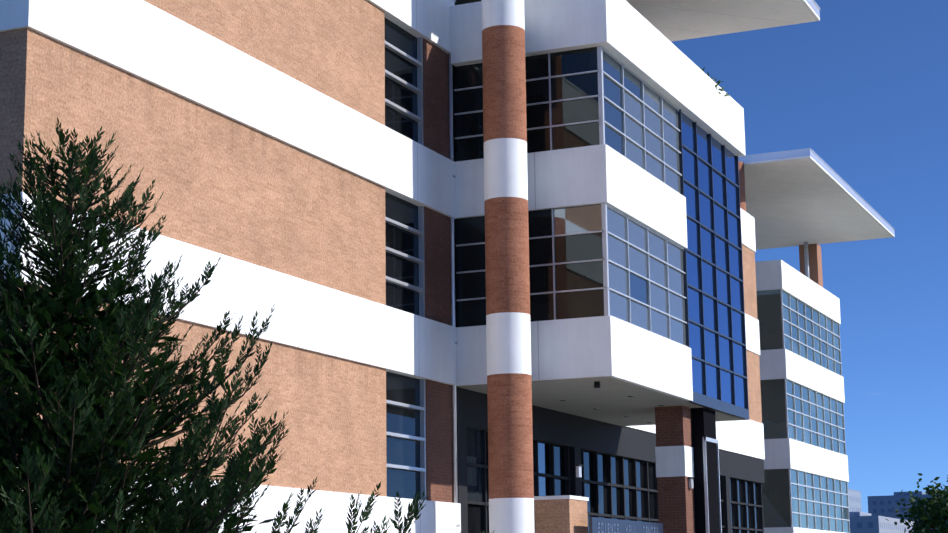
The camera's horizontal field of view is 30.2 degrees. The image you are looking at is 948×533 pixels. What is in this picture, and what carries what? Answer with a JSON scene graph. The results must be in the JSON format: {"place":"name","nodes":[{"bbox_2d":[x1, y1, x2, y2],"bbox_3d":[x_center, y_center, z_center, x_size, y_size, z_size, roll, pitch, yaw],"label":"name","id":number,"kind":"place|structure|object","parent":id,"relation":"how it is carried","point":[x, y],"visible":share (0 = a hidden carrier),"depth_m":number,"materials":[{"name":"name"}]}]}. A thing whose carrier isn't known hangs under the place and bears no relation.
{"place":"outdoors","nodes":[
{"label":"outdoors","id":0,"kind":"place"},
{"bbox_2d":[0,117,494,532],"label":"tree","id":1,"kind":"object","parent":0,"point":[68,299],"depth_m":10.76,"materials":[{"name":"green plant"}]},
{"bbox_2d":[448,53,693,525],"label":"entrance fixtures","id":2,"kind":"object","parent":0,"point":[453,324],"visible":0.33,"depth_m":41.39,"materials":[{"name":"grey metal"}]},
{"bbox_2d":[534,406,721,532],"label":"brick pillars","id":3,"kind":"structure","parent":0,"point":[687,446],"depth_m":46.13,"materials":[{"name":"brown brick"}]},
{"bbox_2d":[672,0,947,512],"label":"sky","id":4,"kind":"structure","parent":0,"point":[863,86],"materials":[{"name":"blue"}]},
{"bbox_2d":[848,489,947,532],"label":"distant buildings","id":5,"kind":"structure","parent":0,"point":[881,509],"depth_m":568.64,"materials":[{"name":"grey concrete"}]},
{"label":"terrace pavement","id":6,"kind":"structure","parent":0,"visible":0},
{"bbox_2d":[481,0,534,532],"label":"round column","id":7,"kind":"structure","parent":6,"relation":"on","point":[510,433],"depth_m":39.42,"materials":[{"name":"brick"}]},
{"bbox_2d":[589,517,662,532],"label":"entrance sign","id":8,"kind":"object","parent":6,"relation":"on","point":[601,525],"visible":1,"depth_m":42.14,"materials":[{"name":"blue metal"}]},
{"bbox_3d":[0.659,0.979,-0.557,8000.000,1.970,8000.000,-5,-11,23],"label":"ground","id":9,"kind":"structure","parent":0,"visible":0},
{"bbox_2d":[0,0,460,532],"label":"brick wall","id":10,"kind":"structure","parent":9,"relation":"on","point":[268,149],"depth_m":34.10,"materials":[{"name":"brown brick"}]},
{"bbox_2d":[385,18,426,499],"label":"windows","id":11,"kind":"structure","parent":10,"relation":"attached to","point":[405,395],"depth_m":39.49,"materials":[{"name":"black glass"}]},
{"bbox_2d":[456,208,764,532],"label":"facade wall","id":12,"kind":"structure","parent":9,"relation":"on","point":[741,450],"depth_m":54.04,"materials":[{"name":"brick"}]},
{"bbox_2d":[450,0,745,425],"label":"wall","id":13,"kind":"structure","parent":12,"relation":"attached to","point":[573,360],"depth_m":41.72,"materials":[{"name":"white paint"}]},
{"bbox_2d":[453,45,748,419],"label":"windows","id":14,"kind":"structure","parent":13,"relation":"in","point":[601,259],"depth_m":42.30,"materials":[{"name":"blue glass"}]},
{"bbox_2d":[560,386,663,422],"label":"ceiling lights","id":15,"kind":"object","parent":13,"relation":"attached to","point":[624,416],"visible":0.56,"depth_m":45.81,"materials":[{"name":"silver metal"}]},
{"bbox_2d":[699,67,728,96],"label":"terrace plants","id":16,"kind":"object","parent":13,"relation":"attached to","point":[718,82],"visible":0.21,"depth_m":49.59,"materials":[{"name":"green plant"}]},
{"bbox_2d":[455,0,763,532],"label":"windows","id":17,"kind":"structure","parent":12,"relation":"on","point":[617,487],"depth_m":49.96,"materials":[{"name":"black glass"}]},
{"bbox_2d":[626,0,820,41],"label":"canopy","id":18,"kind":"object","parent":12,"relation":"on","point":[673,20],"visible":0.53,"depth_m":52.01,"materials":[{"name":"paint"}]},
{"bbox_2d":[738,161,745,210],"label":"round column","id":19,"kind":"structure","parent":9,"relation":"on","point":[742,187],"depth_m":70.04,"materials":[{"name":"brick"}]},
{"bbox_2d":[755,242,848,532],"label":"tower","id":20,"kind":"structure","parent":9,"relation":"on","point":[804,285],"depth_m":79.43,"materials":[{"name":"white paint"}]},
{"bbox_2d":[756,289,849,532],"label":"windows","id":21,"kind":"structure","parent":20,"relation":"in","point":[801,413],"depth_m":78.65,"materials":[{"name":"blue glass"}]},
{"bbox_2d":[738,148,894,249],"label":"canopy","id":22,"kind":"object","parent":20,"relation":"on","point":[797,197],"visible":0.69,"depth_m":78.17,"materials":[{"name":"paint"}]},
{"bbox_2d":[886,473,947,532],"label":"distant tree","id":23,"kind":"object","parent":9,"relation":"on","point":[936,509],"depth_m":163.76,"materials":[{"name":"green plant"}]}
]}

